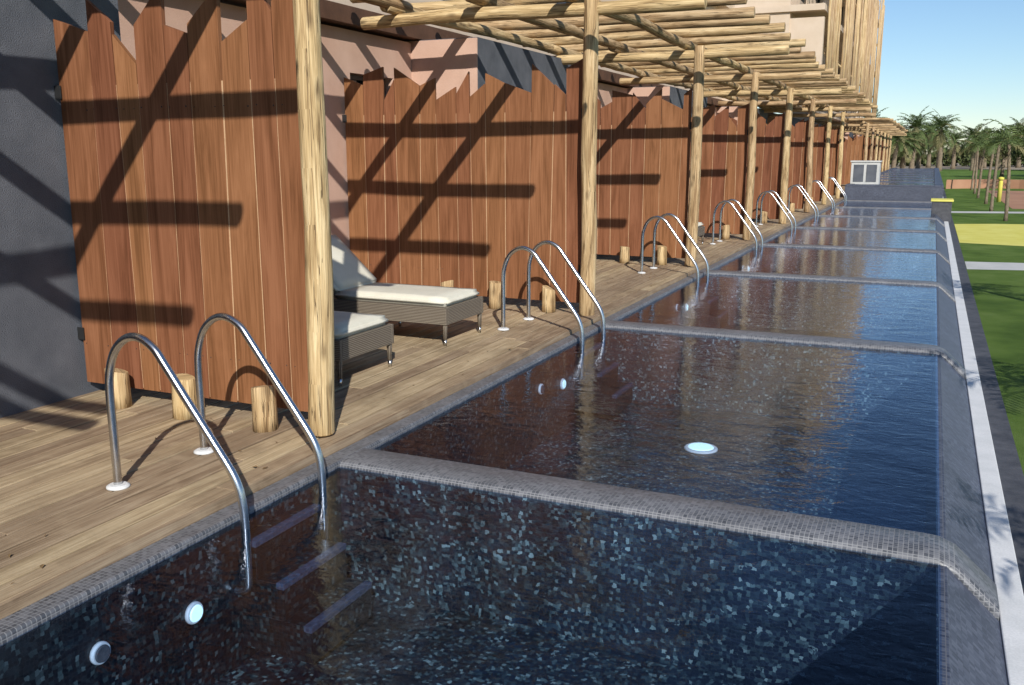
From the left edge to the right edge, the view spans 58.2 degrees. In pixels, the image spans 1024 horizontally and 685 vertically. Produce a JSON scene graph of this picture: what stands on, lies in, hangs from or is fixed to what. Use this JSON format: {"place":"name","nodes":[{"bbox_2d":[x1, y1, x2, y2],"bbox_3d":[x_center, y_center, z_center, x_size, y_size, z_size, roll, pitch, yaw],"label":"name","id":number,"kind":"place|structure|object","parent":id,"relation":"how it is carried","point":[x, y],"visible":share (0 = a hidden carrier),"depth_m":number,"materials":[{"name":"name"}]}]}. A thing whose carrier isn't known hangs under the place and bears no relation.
{"place":"outdoors","nodes":[
{"label":"outdoors","id":0,"kind":"place"},
{"bbox_2d":[757,0,1023,152],"label":"sky","id":1,"kind":"structure","parent":0,"point":[965,58],"materials":[{"name":"blue"}]},
{"bbox_2d":[889,154,1023,169],"bbox_3d":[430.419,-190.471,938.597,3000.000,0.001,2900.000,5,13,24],"label":"ground","id":2,"kind":"structure","parent":0,"point":[958,166],"depth_m":144.33,"materials":[{"name":"green plant"}]},
{"bbox_2d":[0,184,845,618],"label":"timber deck","id":3,"kind":"structure","parent":2,"relation":"on","point":[66,518],"depth_m":5.78,"materials":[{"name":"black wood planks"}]},
{"bbox_2d":[105,368,131,409],"bbox_3d":[-2.767,0.312,6.472,0.159,0.285,0.156,5,13,24],"label":"wooden bollard","id":4,"kind":"object","parent":3,"relation":"on","point":[122,394],"visible":0.64,"depth_m":6.42,"materials":[{"name":"brown wood"}]},
{"bbox_2d":[171,374,196,419],"bbox_3d":[-2.212,0.362,6.223,0.157,0.288,0.165,5,13,24],"label":"wooden bollard","id":5,"kind":"object","parent":3,"relation":"on","point":[179,409],"visible":0.61,"depth_m":6.17,"materials":[{"name":"brown wood"}]},
{"bbox_2d":[105,313,328,594],"bbox_3d":[-1.605,0.553,5.019,0.935,1.321,0.773,5,13,24],"label":"pool ladder","id":6,"kind":"object","parent":3,"relation":"attached to","point":[206,434],"visible":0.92,"depth_m":4.86,"materials":[{"name":"metal"}]},
{"bbox_2d":[251,385,278,432],"bbox_3d":[-1.598,0.414,5.940,0.161,0.299,0.161,-5,12,-21],"label":"wooden bollard","id":7,"kind":"object","parent":3,"relation":"on","point":[264,410],"visible":0.94,"depth_m":5.88,"materials":[{"name":"brown wood"}]},
{"bbox_2d":[8,257,706,583],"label":"leaf litter","id":8,"kind":"object","parent":3,"relation":"on","point":[42,565],"visible":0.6,"depth_m":5.24,"materials":[{"name":"brown plant"}]},
{"bbox_2d":[334,311,393,386],"bbox_3d":[-2.031,-0.259,7.672,1.950,0.922,0.780,5,13,24],"label":"sun lounger","id":9,"kind":"object","parent":3,"relation":"on","point":[356,334],"visible":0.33,"depth_m":7.30,"materials":[{"name":"wicker"}]},
{"bbox_2d":[331,235,482,345],"bbox_3d":[-1.333,-0.562,9.148,1.950,0.922,0.780,5,13,24],"label":"sun lounger","id":10,"kind":"object","parent":3,"relation":"on","point":[357,288],"visible":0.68,"depth_m":8.84,"materials":[{"name":"wicker"}]},
{"bbox_2d":[0,0,861,417],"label":"grey walls","id":11,"kind":"structure","parent":3,"relation":"on","point":[42,356],"depth_m":6.36,"materials":[{"name":"paint"}]},
{"bbox_2d":[53,0,307,411],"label":"wooden fence","id":12,"kind":"object","parent":11,"relation":"attached to","point":[182,149],"visible":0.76,"depth_m":6.09,"materials":[{"name":"brown wood"}]},
{"bbox_2d":[220,0,815,123],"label":"terrace fascia","id":13,"kind":"structure","parent":11,"relation":"on","point":[338,15],"depth_m":11.84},
{"bbox_2d":[328,0,878,123],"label":"walls","id":14,"kind":"structure","parent":13,"relation":"on","point":[807,20],"depth_m":30.18,"materials":[{"name":"beige paint"}]},
{"bbox_2d":[443,0,859,117],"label":"glazing","id":15,"kind":"structure","parent":14,"relation":"attached to","point":[817,1],"depth_m":37.96,"materials":[{"name":"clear glass"}]},
{"bbox_2d":[824,0,884,117],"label":"pole screen","id":16,"kind":"object","parent":14,"relation":"attached to","point":[868,26],"visible":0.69,"depth_m":41.01,"materials":[{"name":"brown wood"}]},
{"bbox_2d":[596,88,692,257],"bbox_3d":[1.868,-2.736,14.938,2.160,2.652,0.110,5,13,24],"label":"wooden fence","id":17,"kind":"object","parent":11,"relation":"attached to","point":[643,165],"visible":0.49,"depth_m":14.81,"materials":[{"name":"brown wood"}]},
{"bbox_2d":[714,113,784,218],"bbox_3d":[5.910,-4.604,23.736,2.160,2.773,0.110,5,13,24],"label":"wooden fence","id":18,"kind":"object","parent":11,"relation":"attached to","point":[769,147],"visible":0.31,"depth_m":23.45,"materials":[{"name":"brown wood"}]},
{"bbox_2d":[794,123,825,200],"bbox_3d":[9.952,-6.371,32.554,2.160,2.691,0.110,5,13,24],"label":"wooden fence","id":19,"kind":"object","parent":11,"relation":"attached to","point":[819,140],"visible":0.17,"depth_m":32.19,"materials":[{"name":"brown wood"}]},
{"bbox_2d":[833,134,864,183],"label":"wooden fence","id":20,"kind":"object","parent":11,"relation":"attached to","point":[852,151],"visible":0.47,"depth_m":49.96,"materials":[{"name":"brown wood"}]},
{"bbox_2d":[847,137,874,160],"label":"wooden fence","id":21,"kind":"object","parent":11,"relation":"attached to","point":[869,149],"visible":0.03,"depth_m":58.49,"materials":[{"name":"brown wood"}]},
{"bbox_2d":[441,280,453,286],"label":"wooden bollard","id":22,"kind":"object","parent":3,"relation":"on","point":[449,283],"visible":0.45,"depth_m":10.78,"materials":[{"name":"brown wood"}]},
{"bbox_2d":[342,59,582,302],"bbox_3d":[-0.609,-1.872,10.735,3.160,2.650,0.110,5,13,24],"label":"wooden fence","id":23,"kind":"object","parent":3,"relation":"on","point":[461,187],"visible":0.83,"depth_m":10.69,"materials":[{"name":"brown wood"}]},
{"bbox_2d":[118,0,858,248],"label":"salmon walls","id":24,"kind":"structure","parent":3,"relation":"on","point":[448,64],"depth_m":11.34,"materials":[{"name":"paint"}]},
{"bbox_2d":[350,74,385,98],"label":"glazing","id":25,"kind":"structure","parent":24,"relation":"in","point":[357,78],"depth_m":11.67,"materials":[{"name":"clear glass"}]},
{"bbox_2d":[687,103,749,233],"bbox_3d":[3.433,-3.691,19.542,3.160,2.672,0.110,5,13,24],"label":"wooden fence","id":26,"kind":"object","parent":24,"relation":"attached to","point":[724,158],"visible":0.32,"depth_m":19.10,"materials":[{"name":"brown wood"}]},
{"bbox_2d":[765,118,808,208],"bbox_3d":[7.475,-5.515,28.349,3.160,2.704,0.110,5,13,24],"label":"wooden fence","id":27,"kind":"object","parent":24,"relation":"attached to","point":[798,155],"visible":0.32,"depth_m":27.81,"materials":[{"name":"brown wood"}]},
{"bbox_2d":[818,128,838,195],"bbox_3d":[11.517,-7.342,37.155,3.160,2.742,0.110,5,13,24],"label":"wooden fence","id":28,"kind":"object","parent":24,"relation":"attached to","point":[834,143],"visible":0.12,"depth_m":36.59,"materials":[{"name":"brown wood"}]},
{"bbox_2d":[852,136,869,160],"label":"wooden fence","id":29,"kind":"object","parent":24,"relation":"attached to","point":[853,139],"visible":0.03,"depth_m":54.10,"materials":[{"name":"brown wood"}]},
{"bbox_2d":[489,281,500,308],"bbox_3d":[-0.188,-0.552,10.620,0.159,0.310,0.163,-8,14,-33],"label":"wooden bollard","id":30,"kind":"object","parent":3,"relation":"on","point":[494,294],"visible":0.79,"depth_m":10.55,"materials":[{"name":"brown wood"}]},
{"bbox_2d":[542,285,555,312],"bbox_3d":[0.414,-0.494,10.376,0.152,0.295,0.159,5,13,24],"label":"wooden bollard","id":31,"kind":"object","parent":3,"relation":"on","point":[548,300],"visible":1,"depth_m":10.32,"materials":[{"name":"brown wood"}]},
{"bbox_2d":[497,240,605,380],"bbox_3d":[0.416,-0.351,9.424,0.935,1.321,0.773,5,13,24],"label":"pool ladder","id":32,"kind":"object","parent":3,"relation":"attached to","point":[532,252],"visible":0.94,"depth_m":9.28,"materials":[{"name":"metal"}]},
{"bbox_2d":[293,0,877,436],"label":"log pergola","id":33,"kind":"object","parent":3,"relation":"on","point":[739,56],"visible":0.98,"depth_m":12.35,"materials":[{"name":"brown wood"}]},
{"bbox_2d":[620,246,629,263],"bbox_3d":[1.834,-1.430,14.988,0.162,0.274,0.161,5,13,24],"label":"wooden bollard","id":34,"kind":"object","parent":3,"relation":"on","point":[624,254],"visible":1,"depth_m":14.93,"materials":[{"name":"brown wood"}]},
{"bbox_2d":[656,245,666,264],"bbox_3d":[2.404,-1.399,14.761,0.159,0.305,0.162,-4,12,-17],"label":"wooden bollard","id":35,"kind":"object","parent":3,"relation":"on","point":[661,255],"visible":1,"depth_m":14.70,"materials":[{"name":"brown wood"}]},
{"bbox_2d":[637,213,708,306],"bbox_3d":[2.437,-1.256,13.829,0.935,1.321,0.773,5,13,24],"label":"pool ladder","id":36,"kind":"object","parent":3,"relation":"attached to","point":[658,218],"visible":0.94,"depth_m":13.69,"materials":[{"name":"metal"}]},
{"bbox_2d":[698,222,704,244],"bbox_3d":[2.709,-2.370,17.957,1.950,0.922,0.780,5,13,24],"label":"sun lounger","id":37,"kind":"object","parent":3,"relation":"on","point":[701,230],"visible":0.1,"depth_m":17.75,"materials":[{"name":"wicker"}]},
{"bbox_2d":[722,225,729,239],"bbox_3d":[4.452,-2.302,19.156,0.159,0.306,0.165,5,13,24],"label":"wooden bollard","id":38,"kind":"object","parent":3,"relation":"on","point":[726,232],"visible":1,"depth_m":19.10,"materials":[{"name":"brown wood"}]},
{"bbox_2d":[710,199,762,267],"bbox_3d":[4.457,-2.160,18.234,0.935,1.321,0.773,5,13,24],"label":"pool ladder","id":39,"kind":"object","parent":3,"relation":"attached to","point":[724,202],"visible":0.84,"depth_m":18.10,"materials":[{"name":"metal"}]},
{"bbox_2d":[761,211,767,222],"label":"wooden bollard","id":40,"kind":"object","parent":3,"relation":"on","point":[764,216],"visible":0.79,"depth_m":23.48,"materials":[{"name":"brown wood"}]},
{"bbox_2d":[755,190,795,237],"bbox_3d":[6.479,-3.064,22.639,0.935,1.321,0.773,5,13,24],"label":"pool ladder","id":41,"kind":"object","parent":3,"relation":"attached to","point":[764,193],"visible":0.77,"depth_m":22.52,"materials":[{"name":"metal"}]},
{"bbox_2d":[789,203,794,211],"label":"wooden bollard","id":42,"kind":"object","parent":3,"relation":"on","point":[791,207],"visible":0.88,"depth_m":27.90,"materials":[{"name":"brown wood"}]},
{"bbox_2d":[788,184,818,217],"bbox_3d":[8.499,-3.968,27.044,0.935,1.321,0.773,5,13,24],"label":"pool ladder","id":43,"kind":"object","parent":3,"relation":"attached to","point":[795,185],"visible":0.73,"depth_m":27.17,"materials":[{"name":"metal"}]},
{"bbox_2d":[812,180,834,208],"bbox_3d":[10.520,-4.872,31.448,0.935,1.321,0.773,5,13,24],"label":"pool ladder","id":44,"kind":"object","parent":3,"relation":"attached to","point":[833,203],"visible":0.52,"depth_m":31.57,"materials":[{"name":"metal"}]},
{"bbox_2d":[821,177,846,201],"bbox_3d":[12.541,-5.776,35.853,0.935,1.321,0.773,5,13,24],"label":"pool ladder","id":45,"kind":"object","parent":3,"relation":"attached to","point":[838,185],"visible":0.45,"depth_m":35.48,"materials":[{"name":"metal"}]},
{"bbox_2d":[814,118,907,171],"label":"log pergola","id":46,"kind":"object","parent":3,"relation":"on","point":[878,127],"visible":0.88,"depth_m":54.32,"materials":[{"name":"brown wood"}]},
{"bbox_2d":[0,168,1007,684],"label":"swimming pool","id":47,"kind":"structure","parent":2,"relation":"in","point":[820,520],"depth_m":5.09,"materials":[{"name":"liquid"}]},
{"bbox_2d":[89,641,110,664],"bbox_3d":[-1.753,1.327,3.930,0.028,0.099,0.099,5,13,24],"label":"pool light","id":48,"kind":"object","parent":47,"relation":"attached to","point":[100,651],"visible":1,"depth_m":3.91,"materials":[{"name":"white plastic"}]},
{"bbox_2d":[185,601,202,624],"bbox_3d":[-1.527,1.304,4.438,0.028,0.109,0.109,5,13,24],"label":"pool light","id":49,"kind":"object","parent":47,"relation":"attached to","point":[194,612],"visible":1,"depth_m":4.42,"materials":[{"name":"white glass"}]},
{"bbox_2d":[538,384,544,394],"bbox_3d":[0.268,0.423,8.335,0.028,0.099,0.099,5,13,24],"label":"pool light","id":50,"kind":"object","parent":47,"relation":"attached to","point":[541,388],"visible":1,"depth_m":8.31,"materials":[{"name":"white plastic"}]},
{"bbox_2d":[560,378,565,389],"bbox_3d":[0.494,0.400,8.843,0.028,0.109,0.109,5,13,24],"label":"pool light","id":51,"kind":"object","parent":47,"relation":"attached to","point":[562,383],"visible":1,"depth_m":8.81,"materials":[{"name":"white glass"}]},
{"bbox_2d":[684,442,717,453],"bbox_3d":[1.700,0.947,8.290,0.298,0.028,0.298,5,13,24],"label":"pool light","id":52,"kind":"object","parent":47,"relation":"on","point":[700,448],"visible":1,"depth_m":8.24,"materials":[{"name":"white glass"}]},
{"bbox_2d":[613,169,936,381],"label":"water","id":53,"kind":"structure","parent":47,"relation":"in","point":[840,237],"depth_m":17.78,"materials":[{"name":"blue liquid"}]},
{"bbox_2d":[850,160,881,183],"bbox_3d":[14.772,-7.086,38.450,1.180,1.000,1.080,5,13,24],"label":"pump cabinet","id":54,"kind":"object","parent":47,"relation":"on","point":[865,172],"visible":0.94,"depth_m":38.00,"materials":[{"name":"grey paint"}]},
{"bbox_2d":[931,198,953,221],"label":"mosaic pillar","id":55,"kind":"structure","parent":47,"relation":"on","point":[941,208],"depth_m":28.34,"materials":[{"name":"stone"}]},
{"bbox_2d":[863,106,1023,170],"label":"distant palm grove","id":56,"kind":"object","parent":2,"relation":"on","point":[918,142],"visible":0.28,"depth_m":109.38,"materials":[{"name":"green plant"}]},
{"bbox_2d":[887,147,1023,166],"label":"distant hedge","id":57,"kind":"object","parent":2,"relation":"on","point":[946,159],"visible":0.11,"depth_m":157.18,"materials":[{"name":"green plant"}]},
{"bbox_2d":[943,190,1023,593],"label":"drain channel","id":58,"kind":"object","parent":2,"relation":"on","point":[1011,474],"visible":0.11,"depth_m":7.19,"materials":[{"name":"concrete"}]},
{"bbox_2d":[944,221,1023,684],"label":"white kerb","id":59,"kind":"structure","parent":2,"relation":"on","point":[1006,576],"depth_m":5.34,"materials":[{"name":"concrete"}]},
{"bbox_2d":[946,179,1023,188],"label":"terracotta wall","id":60,"kind":"structure","parent":2,"relation":"on","point":[966,183],"depth_m":55.82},
{"bbox_2d":[940,169,1023,473],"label":"lawn","id":61,"kind":"structure","parent":0,"point":[999,296],"depth_m":14.20,"materials":[{"name":"green plant"}]},
{"bbox_2d":[959,135,989,193],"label":"palm tree","id":62,"kind":"object","parent":61,"relation":"on","point":[976,169],"visible":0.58,"depth_m":48.42,"materials":[{"name":"green plant"}]},
{"bbox_2d":[962,136,987,189],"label":"palm tree","id":63,"kind":"object","parent":61,"relation":"on","point":[972,180],"visible":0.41,"depth_m":53.34,"materials":[{"name":"green plant"}]},
{"bbox_2d":[968,131,1006,197],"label":"palm tree","id":64,"kind":"object","parent":61,"relation":"on","point":[980,175],"visible":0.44,"depth_m":43.45,"materials":[{"name":"green plant"}]},
{"bbox_2d":[954,224,1023,245],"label":"yellow play surface","id":65,"kind":"object","parent":61,"relation":"on","point":[1004,234],"visible":1,"depth_m":24.29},
{"bbox_2d":[970,132,1015,203],"bbox_3d":[20.234,-7.321,38.631,1.839,2.988,1.714,3,12,15],"label":"palm tree","id":66,"kind":"object","parent":61,"relation":"on","point":[989,176],"visible":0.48,"depth_m":38.59,"materials":[{"name":"green plant"}]},
{"bbox_2d":[973,124,1023,210],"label":"palm tree","id":67,"kind":"object","parent":61,"relation":"on","point":[994,177],"visible":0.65,"depth_m":33.59,"materials":[{"name":"green plant"}]},
{"bbox_2d":[974,123,1023,176],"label":"palm tree","id":68,"kind":"object","parent":61,"relation":"on","point":[1005,153],"visible":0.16,"depth_m":79.72,"materials":[{"name":"green plant"}]},
{"bbox_2d":[996,177,1003,201],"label":"yellow bollard","id":69,"kind":"object","parent":61,"relation":"on","point":[1000,187],"visible":1,"depth_m":40.24,"materials":[{"name":"yellow metal"}]},
{"bbox_2d":[980,119,1023,220],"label":"palm tree","id":70,"kind":"object","parent":61,"relation":"on","point":[1007,197],"visible":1,"depth_m":28.64,"materials":[{"name":"green plant"}]},
{"bbox_2d":[989,191,1023,208],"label":"terracotta court","id":71,"kind":"object","parent":61,"relation":"on","point":[1016,200],"visible":0.6,"depth_m":43.42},
{"bbox_2d":[1007,124,1023,159],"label":"garden tree","id":72,"kind":"object","parent":61,"relation":"on","point":[1016,152],"visible":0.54,"depth_m":70.68,"materials":[{"name":"green plant"}]},
{"bbox_2d":[951,211,1023,212],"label":"garden path","id":73,"kind":"structure","parent":0,"point":[981,212],"depth_m":33.15,"materials":[{"name":"grey concrete"}]},
{"bbox_2d":[965,261,1023,269],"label":"garden path","id":74,"kind":"structure","parent":0,"point":[994,266],"depth_m":17.46,"materials":[{"name":"grey concrete"}]}
]}

